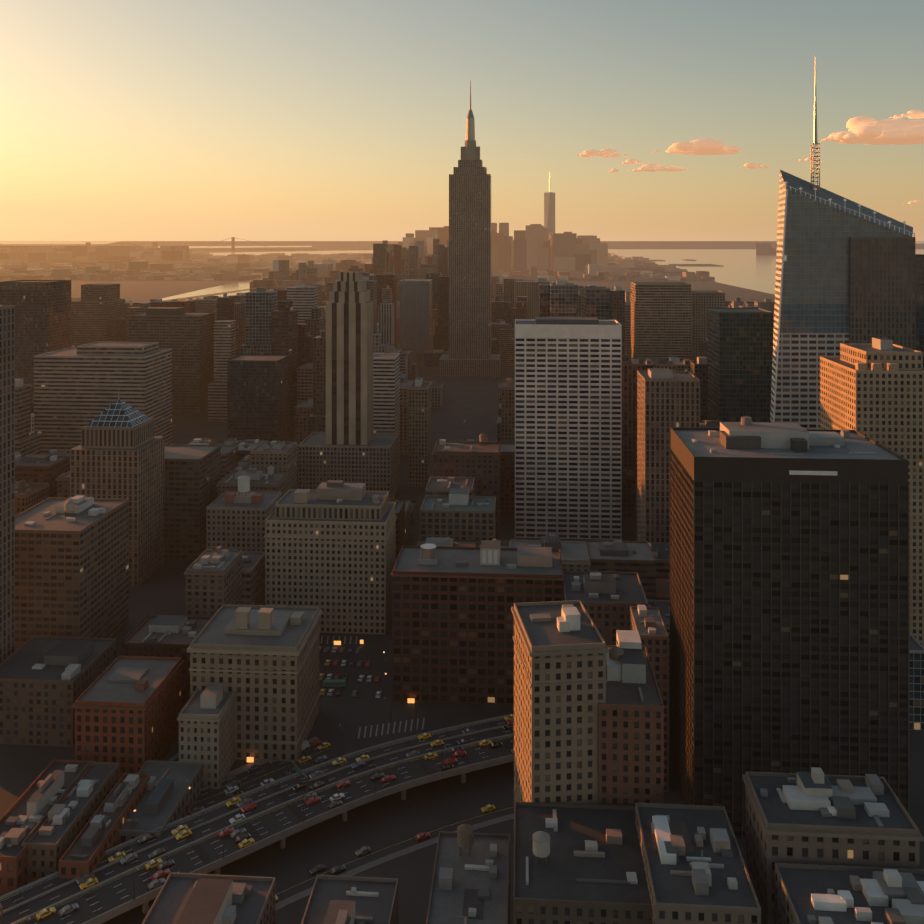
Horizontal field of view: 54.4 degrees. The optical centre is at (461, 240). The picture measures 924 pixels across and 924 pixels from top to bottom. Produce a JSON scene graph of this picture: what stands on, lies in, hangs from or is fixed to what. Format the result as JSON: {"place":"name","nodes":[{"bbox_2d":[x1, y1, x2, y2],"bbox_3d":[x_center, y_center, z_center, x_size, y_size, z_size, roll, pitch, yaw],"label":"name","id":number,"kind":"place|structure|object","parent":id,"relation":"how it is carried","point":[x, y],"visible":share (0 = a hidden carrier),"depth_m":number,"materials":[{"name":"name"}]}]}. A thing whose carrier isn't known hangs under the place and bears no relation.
{"place":"outdoors","nodes":[
{"label":"outdoors","id":0,"kind":"place"},
{"bbox_2d":[0,241,119,243],"bbox_3d":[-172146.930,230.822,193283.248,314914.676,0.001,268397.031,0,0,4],"label":"sea water","id":1,"kind":"structure","parent":0,"point":[52,242],"depth_m":110621.27,"materials":[{"name":"orange liquid"}]},
{"bbox_2d":[158,246,311,247],"bbox_3d":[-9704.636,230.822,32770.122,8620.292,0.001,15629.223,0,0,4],"label":"bay water","id":2,"kind":"structure","parent":0,"point":[239,246],"depth_m":35297.61,"materials":[{"name":"orange liquid"}]},
{"bbox_2d":[0,714,513,923],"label":"highway road","id":3,"kind":"structure","parent":0,"point":[275,815],"depth_m":344.42,"materials":[{"name":"grey asphalt"}]},
{"bbox_2d":[35,907,55,920],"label":"taxi","id":4,"kind":"object","parent":3,"relation":"on","point":[43,913],"visible":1,"depth_m":295.39,"materials":[{"name":"yellow metal"}]},
{"bbox_2d":[58,903,78,916],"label":"grey car","id":5,"kind":"object","parent":3,"relation":"on","point":[64,910],"visible":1,"depth_m":296.99,"materials":[{"name":"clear metal"}]},
{"bbox_2d":[76,872,94,884],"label":"grey car","id":6,"kind":"object","parent":3,"relation":"on","point":[83,878],"visible":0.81,"depth_m":311.59,"materials":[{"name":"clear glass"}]},
{"bbox_2d":[79,877,98,889],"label":"taxi","id":7,"kind":"object","parent":3,"relation":"on","point":[89,882],"visible":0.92,"depth_m":309.17,"materials":[{"name":"yellow metal"}]},
{"bbox_2d":[108,851,125,862],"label":"taxi","id":8,"kind":"object","parent":3,"relation":"on","point":[117,855],"visible":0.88,"depth_m":322.54,"materials":[{"name":"yellow metal"}]},
{"bbox_2d":[120,853,137,864],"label":"grey car","id":9,"kind":"object","parent":3,"relation":"on","point":[129,858],"visible":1,"depth_m":321.66,"materials":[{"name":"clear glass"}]},
{"bbox_2d":[138,833,154,843],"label":"black car","id":10,"kind":"object","parent":3,"relation":"on","point":[145,838],"visible":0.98,"depth_m":332.42,"materials":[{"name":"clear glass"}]},
{"bbox_2d":[145,858,162,869],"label":"taxi","id":11,"kind":"object","parent":3,"relation":"on","point":[149,865],"visible":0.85,"depth_m":318.70,"materials":[{"name":"yellow metal"}]},
{"bbox_2d":[147,878,165,889],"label":"grey car","id":12,"kind":"object","parent":3,"relation":"on","point":[153,884],"visible":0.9,"depth_m":308.86,"materials":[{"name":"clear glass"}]},
{"bbox_2d":[148,848,165,859],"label":"black car","id":13,"kind":"object","parent":3,"relation":"on","point":[157,852],"visible":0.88,"depth_m":324.30,"materials":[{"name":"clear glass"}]},
{"bbox_2d":[152,869,169,879],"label":"red car","id":14,"kind":"object","parent":3,"relation":"on","point":[160,874],"visible":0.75,"depth_m":313.59,"materials":[{"name":"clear metal"}]},
{"bbox_2d":[156,859,173,870],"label":"black car","id":15,"kind":"object","parent":3,"relation":"on","point":[164,865],"visible":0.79,"depth_m":318.16,"materials":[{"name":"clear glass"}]},
{"bbox_2d":[171,825,188,834],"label":"taxi","id":16,"kind":"object","parent":3,"relation":"on","point":[179,829],"visible":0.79,"depth_m":337.28,"materials":[{"name":"yellow metal"}]},
{"bbox_2d":[175,829,191,839],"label":"taxi","id":17,"kind":"object","parent":3,"relation":"on","point":[182,834],"visible":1,"depth_m":334.68,"materials":[{"name":"yellow metal"}]},
{"bbox_2d":[186,780,190,815],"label":"street lamp","id":18,"kind":"object","parent":3,"relation":"on","point":[190,797],"visible":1,"depth_m":345.96,"materials":[{"name":"grey metal"}]},
{"bbox_2d":[223,825,227,857],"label":"street lamp","id":19,"kind":"object","parent":3,"relation":"on","point":[223,839],"visible":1,"depth_m":322.14,"materials":[{"name":"grey metal"}]},
{"bbox_2d":[218,827,233,837],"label":"red car","id":20,"kind":"object","parent":3,"relation":"on","point":[226,832],"visible":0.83,"depth_m":335.64,"materials":[{"name":"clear metal"}]},
{"bbox_2d":[226,797,241,806],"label":"taxi","id":21,"kind":"object","parent":3,"relation":"on","point":[232,801],"visible":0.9,"depth_m":354.23,"materials":[{"name":"yellow metal"}]},
{"bbox_2d":[229,814,245,823],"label":"white car","id":22,"kind":"object","parent":3,"relation":"on","point":[236,818],"visible":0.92,"depth_m":343.87,"materials":[{"name":"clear metal"}]},
{"bbox_2d":[230,828,246,838],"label":"grey car","id":23,"kind":"object","parent":3,"relation":"on","point":[234,834],"visible":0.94,"depth_m":335.36,"materials":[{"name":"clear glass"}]},
{"bbox_2d":[234,833,250,843],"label":"black car","id":24,"kind":"object","parent":3,"relation":"on","point":[239,838],"visible":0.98,"depth_m":332.57,"materials":[{"name":"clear metal"}]},
{"bbox_2d":[237,798,252,807],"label":"grey car","id":25,"kind":"object","parent":3,"relation":"on","point":[246,801],"visible":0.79,"depth_m":353.63,"materials":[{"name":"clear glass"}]},
{"bbox_2d":[238,838,254,848],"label":"taxi","id":26,"kind":"object","parent":3,"relation":"on","point":[244,843],"visible":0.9,"depth_m":329.81,"materials":[{"name":"yellow metal"}]},
{"bbox_2d":[241,803,256,812],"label":"red car","id":27,"kind":"object","parent":3,"relation":"on","point":[247,807],"visible":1,"depth_m":350.62,"materials":[{"name":"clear metal"}]},
{"bbox_2d":[292,782,305,790],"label":"black car","id":28,"kind":"object","parent":3,"relation":"on","point":[298,786],"visible":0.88,"depth_m":364.11,"materials":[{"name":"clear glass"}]},
{"bbox_2d":[303,791,308,821],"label":"street lamp","id":29,"kind":"object","parent":3,"relation":"on","point":[303,804],"visible":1,"depth_m":342.00,"materials":[{"name":"grey metal"}]},
{"bbox_2d":[302,792,316,800],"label":"grey car","id":30,"kind":"object","parent":3,"relation":"on","point":[306,797],"visible":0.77,"depth_m":357.44,"materials":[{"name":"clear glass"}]},
{"bbox_2d":[305,796,320,805],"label":"red car","id":31,"kind":"object","parent":3,"relation":"on","point":[310,801],"visible":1,"depth_m":354.70,"materials":[{"name":"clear metal"}]},
{"bbox_2d":[309,770,323,778],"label":"grey car","id":32,"kind":"object","parent":3,"relation":"on","point":[316,773],"visible":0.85,"depth_m":372.33,"materials":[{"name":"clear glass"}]},
{"bbox_2d":[310,781,324,789],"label":"black car","id":33,"kind":"object","parent":3,"relation":"on","point":[316,785],"visible":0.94,"depth_m":364.77,"materials":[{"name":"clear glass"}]},
{"bbox_2d":[327,800,342,809],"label":"black car","id":34,"kind":"object","parent":3,"relation":"on","point":[333,805],"visible":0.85,"depth_m":352.09,"materials":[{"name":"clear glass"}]},
{"bbox_2d":[329,793,344,801],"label":"white car","id":35,"kind":"object","parent":3,"relation":"on","point":[336,796],"visible":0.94,"depth_m":357.04,"materials":[{"name":"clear metal"}]},
{"bbox_2d":[332,757,345,765],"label":"taxi","id":36,"kind":"object","parent":3,"relation":"on","point":[339,760],"visible":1,"depth_m":381.66,"materials":[{"name":"yellow metal"}]},
{"bbox_2d":[335,780,349,788],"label":"red car","id":37,"kind":"object","parent":3,"relation":"on","point":[340,784],"visible":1,"depth_m":365.44,"materials":[{"name":"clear metal"}]},
{"bbox_2d":[351,761,365,769],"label":"blue car","id":38,"kind":"object","parent":3,"relation":"on","point":[356,765],"visible":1,"depth_m":378.99,"materials":[{"name":"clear metal"}]},
{"bbox_2d":[356,754,369,761],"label":"taxi","id":39,"kind":"object","parent":3,"relation":"on","point":[362,757],"visible":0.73,"depth_m":383.86,"materials":[{"name":"yellow metal"}]},
{"bbox_2d":[370,773,384,780],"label":"black car","id":40,"kind":"object","parent":3,"relation":"on","point":[375,776],"visible":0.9,"depth_m":370.73,"materials":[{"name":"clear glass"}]},
{"bbox_2d":[381,775,395,782],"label":"red car","id":41,"kind":"object","parent":3,"relation":"on","point":[386,778],"visible":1,"depth_m":369.32,"materials":[{"name":"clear metal"}]},
{"bbox_2d":[406,750,419,757],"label":"grey car","id":42,"kind":"object","parent":3,"relation":"on","point":[413,753],"visible":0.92,"depth_m":387.16,"materials":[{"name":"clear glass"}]},
{"bbox_2d":[418,733,431,739],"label":"taxi","id":43,"kind":"object","parent":3,"relation":"on","point":[424,736],"visible":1,"depth_m":400.82,"materials":[{"name":"yellow metal"}]},
{"bbox_2d":[424,753,437,759],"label":"taxi","id":44,"kind":"object","parent":3,"relation":"on","point":[427,756],"visible":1,"depth_m":385.49,"materials":[{"name":"yellow metal"}]},
{"bbox_2d":[430,739,443,746],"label":"taxi","id":45,"kind":"object","parent":3,"relation":"on","point":[436,743],"visible":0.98,"depth_m":395.49,"materials":[{"name":"yellow metal"}]},
{"bbox_2d":[442,744,445,771],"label":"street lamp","id":46,"kind":"object","parent":3,"relation":"on","point":[442,756],"visible":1,"depth_m":374.15,"materials":[{"name":"grey metal"}]},
{"bbox_2d":[439,763,453,770],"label":"black car","id":47,"kind":"object","parent":3,"relation":"on","point":[446,766],"visible":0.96,"depth_m":377.51,"materials":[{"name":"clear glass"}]},
{"bbox_2d":[443,758,456,763],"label":"red car","id":48,"kind":"object","parent":3,"relation":"on","point":[450,760],"visible":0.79,"depth_m":381.61,"materials":[{"name":"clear metal"}]},
{"bbox_2d":[449,746,463,753],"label":"blue car","id":49,"kind":"object","parent":3,"relation":"on","point":[454,749],"visible":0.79,"depth_m":390.23,"materials":[{"name":"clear metal"}]},
{"bbox_2d":[452,750,466,757],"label":"red car","id":50,"kind":"object","parent":3,"relation":"on","point":[458,753],"visible":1,"depth_m":387.17,"materials":[{"name":"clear metal"}]},
{"bbox_2d":[457,738,470,744],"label":"blue car","id":51,"kind":"object","parent":3,"relation":"on","point":[463,741],"visible":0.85,"depth_m":396.82,"materials":[{"name":"clear metal"}]},
{"bbox_2d":[462,727,475,733],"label":"blue car","id":52,"kind":"object","parent":3,"relation":"on","point":[468,730],"visible":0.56,"depth_m":405.38,"materials":[{"name":"clear metal"}]},
{"bbox_2d":[478,740,491,746],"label":"taxi","id":53,"kind":"object","parent":3,"relation":"on","point":[482,743],"visible":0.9,"depth_m":395.56,"materials":[{"name":"yellow metal"}]},
{"bbox_2d":[489,742,502,748],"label":"black car","id":54,"kind":"object","parent":3,"relation":"on","point":[492,745],"visible":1,"depth_m":393.97,"materials":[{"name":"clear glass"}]},
{"bbox_2d":[503,724,513,730],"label":"black car","id":55,"kind":"object","parent":3,"relation":"on","point":[508,727],"visible":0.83,"depth_m":408.47,"materials":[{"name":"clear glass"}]},
{"bbox_2d":[504,714,513,720],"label":"taxi","id":56,"kind":"object","parent":3,"relation":"on","point":[509,717],"visible":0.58,"depth_m":416.56,"materials":[{"name":"yellow metal"}]},
{"bbox_2d":[162,262,371,300],"bbox_3d":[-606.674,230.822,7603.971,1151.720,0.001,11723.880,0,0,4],"label":"river","id":57,"kind":"structure","parent":0,"point":[234,288],"depth_m":4075.81,"materials":[{"name":"orange liquid"}]},
{"bbox_2d":[210,250,372,255],"bbox_3d":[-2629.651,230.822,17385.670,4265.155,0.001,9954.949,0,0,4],"label":"bay water","id":58,"kind":"structure","parent":0,"point":[316,252],"depth_m":17462.21,"materials":[{"name":"orange liquid"}]},
{"bbox_2d":[0,241,923,923],"bbox_3d":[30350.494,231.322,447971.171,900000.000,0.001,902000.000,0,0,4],"label":"ground","id":59,"kind":"structure","parent":0,"point":[388,823],"depth_m":420.76,"materials":[{"name":"grey asphalt"}]},
{"bbox_2d":[167,752,178,760],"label":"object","id":60,"kind":"object","parent":59,"relation":"on","point":[175,757],"visible":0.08,"depth_m":396.62,"materials":[{"name":"clear metal"}]},
{"bbox_2d":[189,806,203,813],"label":"grey car","id":61,"kind":"object","parent":59,"relation":"on","point":[195,809],"visible":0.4,"depth_m":362.74,"materials":[{"name":"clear metal"}]},
{"bbox_2d":[224,786,238,794],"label":"white car","id":62,"kind":"object","parent":59,"relation":"on","point":[228,790],"visible":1,"depth_m":376.32,"materials":[{"name":"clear metal"}]},
{"bbox_2d":[226,779,240,787],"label":"grey car","id":63,"kind":"object","parent":59,"relation":"on","point":[232,783],"visible":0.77,"depth_m":380.99,"materials":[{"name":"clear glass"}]},
{"bbox_2d":[228,791,242,798],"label":"black car","id":64,"kind":"object","parent":59,"relation":"on","point":[233,794],"visible":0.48,"depth_m":372.91,"materials":[{"name":"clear metal"}]},
{"bbox_2d":[246,765,260,772],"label":"blue car","id":65,"kind":"object","parent":59,"relation":"on","point":[252,768],"visible":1,"depth_m":391.74,"materials":[{"name":"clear metal"}]},
{"bbox_2d":[260,778,274,785],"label":"white car","id":66,"kind":"object","parent":59,"relation":"on","point":[265,781],"visible":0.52,"depth_m":381.70,"materials":[{"name":"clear metal"}]},
{"bbox_2d":[134,640,414,810],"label":"street lights","id":67,"kind":"object","parent":59,"relation":"on","point":[410,700],"visible":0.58,"depth_m":448.14,"materials":[{"name":"orange glass"}]},
{"bbox_2d":[283,769,296,775],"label":"blue car","id":68,"kind":"object","parent":59,"relation":"on","point":[287,773],"visible":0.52,"depth_m":388.55,"materials":[{"name":"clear metal"}]},
{"bbox_2d":[297,756,310,763],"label":"taxi","id":69,"kind":"object","parent":59,"relation":"on","point":[301,760],"visible":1,"depth_m":398.30,"materials":[{"name":"yellow metal"}]},
{"bbox_2d":[301,740,308,750],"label":"white van","id":70,"kind":"object","parent":59,"relation":"on","point":[305,744],"visible":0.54,"depth_m":407.97,"materials":[{"name":"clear metal"}]},
{"bbox_2d":[309,739,321,746],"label":"red car","id":71,"kind":"object","parent":59,"relation":"on","point":[314,742],"visible":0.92,"depth_m":411.78,"materials":[{"name":"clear metal"}]},
{"bbox_2d":[309,864,325,874],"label":"black car","id":72,"kind":"object","parent":59,"relation":"on","point":[317,869],"visible":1,"depth_m":328.89,"materials":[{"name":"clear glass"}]},
{"bbox_2d":[314,755,327,763],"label":"grey car","id":73,"kind":"object","parent":59,"relation":"on","point":[319,759],"visible":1,"depth_m":398.57,"materials":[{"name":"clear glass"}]},
{"bbox_2d":[319,673,324,679],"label":"taxi","id":74,"kind":"object","parent":59,"relation":"on","point":[321,675],"visible":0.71,"depth_m":474.27,"materials":[{"name":"yellow metal"}]},
{"bbox_2d":[317,742,330,749],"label":"taxi","id":75,"kind":"object","parent":59,"relation":"on","point":[322,746],"visible":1,"depth_m":409.33,"materials":[{"name":"yellow metal"}]},
{"bbox_2d":[327,689,333,695],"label":"white car","id":76,"kind":"object","parent":59,"relation":"on","point":[330,692],"visible":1,"depth_m":457.13,"materials":[{"name":"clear metal"}]},
{"bbox_2d":[323,679,345,687],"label":"bus","id":77,"kind":"object","parent":59,"relation":"on","point":[334,683],"visible":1,"depth_m":464.68,"materials":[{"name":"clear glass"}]},
{"bbox_2d":[329,865,345,874],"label":"black car","id":78,"kind":"object","parent":59,"relation":"on","point":[334,870],"visible":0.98,"depth_m":328.53,"materials":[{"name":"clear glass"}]},
{"bbox_2d":[335,689,341,695],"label":"black car","id":79,"kind":"object","parent":59,"relation":"on","point":[338,692],"visible":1,"depth_m":456.91,"materials":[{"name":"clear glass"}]},
{"bbox_2d":[194,636,513,910],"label":"street markings","id":80,"kind":"object","parent":59,"relation":"on","point":[352,872],"visible":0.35,"depth_m":345.63,"materials":[{"name":"white paint"}]},
{"bbox_2d":[351,690,357,696],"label":"grey car","id":81,"kind":"object","parent":59,"relation":"on","point":[354,693],"visible":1,"depth_m":456.24,"materials":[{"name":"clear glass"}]},
{"bbox_2d":[355,846,370,856],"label":"grey car","id":82,"kind":"object","parent":59,"relation":"on","point":[362,851],"visible":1,"depth_m":338.67,"materials":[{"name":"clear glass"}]},
{"bbox_2d":[0,223,735,300],"bbox_3d":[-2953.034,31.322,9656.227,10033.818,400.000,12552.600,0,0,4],"label":"city","id":83,"kind":"object","parent":59,"relation":"on","point":[533,251],"visible":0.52,"depth_m":6341.19,"materials":[{"name":"brown concrete"}]},
{"bbox_2d":[366,675,371,681],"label":"white car","id":84,"kind":"object","parent":59,"relation":"on","point":[369,677],"visible":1,"depth_m":471.56,"materials":[{"name":"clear metal"}]},
{"bbox_2d":[375,691,381,697],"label":"white car","id":85,"kind":"object","parent":59,"relation":"on","point":[378,694],"visible":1,"depth_m":455.18,"materials":[{"name":"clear metal"}]},
{"bbox_2d":[31,244,774,471],"bbox_3d":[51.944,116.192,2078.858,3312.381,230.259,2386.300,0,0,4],"label":"city","id":86,"kind":"object","parent":59,"relation":"on","point":[285,316],"visible":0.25,"depth_m":1235.77,"materials":[{"name":"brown concrete"}]},
{"bbox_2d":[54,237,776,255],"bbox_3d":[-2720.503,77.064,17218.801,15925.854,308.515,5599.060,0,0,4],"label":"bridges","id":87,"kind":"structure","parent":59,"relation":"on","point":[764,249],"depth_m":20061.35,"materials":[{"name":"brown metal"}]},
{"bbox_2d":[414,832,429,840],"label":"red car","id":88,"kind":"object","parent":59,"relation":"on","point":[419,836],"visible":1,"depth_m":347.11,"materials":[{"name":"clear metal"}]},
{"bbox_2d":[0,272,923,923],"bbox_3d":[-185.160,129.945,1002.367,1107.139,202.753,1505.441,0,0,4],"label":"buildings","id":89,"kind":"structure","parent":59,"relation":"on","point":[760,694],"depth_m":398.02,"materials":[{"name":"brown concrete"}]},
{"bbox_2d":[0,280,923,729],"bbox_3d":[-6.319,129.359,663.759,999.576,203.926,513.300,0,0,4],"label":"buildings","id":90,"kind":"structure","parent":59,"relation":"on","point":[470,492],"depth_m":589.77,"materials":[{"name":"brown concrete"}]},
{"bbox_2d":[481,804,495,812],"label":"taxi","id":91,"kind":"object","parent":59,"relation":"on","point":[487,808],"visible":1,"depth_m":364.22,"materials":[{"name":"yellow metal"}]},
{"bbox_2d":[439,55,923,428],"bbox_3d":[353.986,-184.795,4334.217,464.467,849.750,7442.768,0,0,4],"label":"skyscrapers","id":92,"kind":"structure","parent":59,"relation":"on","point":[848,271],"depth_m":614.38,"materials":[{"name":"grey glass"}]},
{"bbox_2d":[0,0,923,240],"label":"sky","id":93,"kind":"structure","parent":0,"point":[121,120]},
{"bbox_2d":[576,149,627,156],"bbox_3d":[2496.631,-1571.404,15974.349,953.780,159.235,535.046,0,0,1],"label":"cloud","id":94,"kind":"structure","parent":0,"point":[604,153],"depth_m":15967.44,"materials":[{"name":"beige"}]},
{"bbox_2d":[607,168,618,171],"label":"cloud","id":95,"kind":"structure","parent":0,"point":[614,170],"depth_m":15846.69,"materials":[{"name":"beige"}]},
{"bbox_2d":[619,159,645,163],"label":"cloud","id":96,"kind":"structure","parent":0,"point":[631,161],"depth_m":15927.83,"materials":[{"name":"beige"}]},
{"bbox_2d":[628,164,690,171],"bbox_3d":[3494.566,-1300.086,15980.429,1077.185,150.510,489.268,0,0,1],"label":"cloud","id":97,"kind":"structure","parent":0,"point":[651,167],"depth_m":15833.62,"materials":[{"name":"beige"}]},
{"bbox_2d":[649,259,722,265],"bbox_3d":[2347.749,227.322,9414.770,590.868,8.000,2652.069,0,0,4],"label":"bay islands","id":98,"kind":"object","parent":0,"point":[689,264],"visible":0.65,"depth_m":8478.26,"materials":[{"name":"brown soil"}]},
{"bbox_2d":[653,138,739,154],"bbox_3d":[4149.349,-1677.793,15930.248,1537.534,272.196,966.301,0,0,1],"label":"cloud","id":99,"kind":"structure","parent":0,"point":[705,146],"depth_m":15593.09,"materials":[{"name":"beige"}]},
{"bbox_2d":[741,163,768,168],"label":"cloud","id":100,"kind":"structure","parent":0,"point":[751,165],"depth_m":15866.77,"materials":[{"name":"beige"}]},
{"bbox_2d":[608,249,923,294],"bbox_3d":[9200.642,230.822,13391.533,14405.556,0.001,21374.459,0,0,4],"label":"bay water","id":101,"kind":"structure","parent":0,"point":[746,268],"depth_m":9479.31,"materials":[{"name":"grey liquid"}]},
{"bbox_2d":[799,157,828,161],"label":"cloud","id":102,"kind":"structure","parent":0,"point":[806,159],"depth_m":15822.08,"materials":[{"name":"beige"}]},
{"bbox_2d":[846,116,876,128],"bbox_3d":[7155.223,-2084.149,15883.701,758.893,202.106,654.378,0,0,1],"label":"cloud","id":103,"kind":"structure","parent":0,"point":[857,121],"depth_m":15612.77,"materials":[{"name":"beige"}]},
{"bbox_2d":[820,119,923,144],"bbox_3d":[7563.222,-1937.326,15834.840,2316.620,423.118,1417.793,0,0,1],"label":"cloud","id":104,"kind":"structure","parent":0,"point":[896,132],"depth_m":15473.78,"materials":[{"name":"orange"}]},
{"bbox_2d":[890,110,923,118],"bbox_3d":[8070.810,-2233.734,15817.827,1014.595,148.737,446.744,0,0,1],"label":"cloud","id":105,"kind":"structure","parent":0,"point":[915,114],"depth_m":15786.26,"materials":[{"name":"beige"}]},
{"bbox_2d":[903,200,922,203],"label":"cloud","id":106,"kind":"structure","parent":0,"point":[916,202],"depth_m":15758.67,"materials":[{"name":"beige"}]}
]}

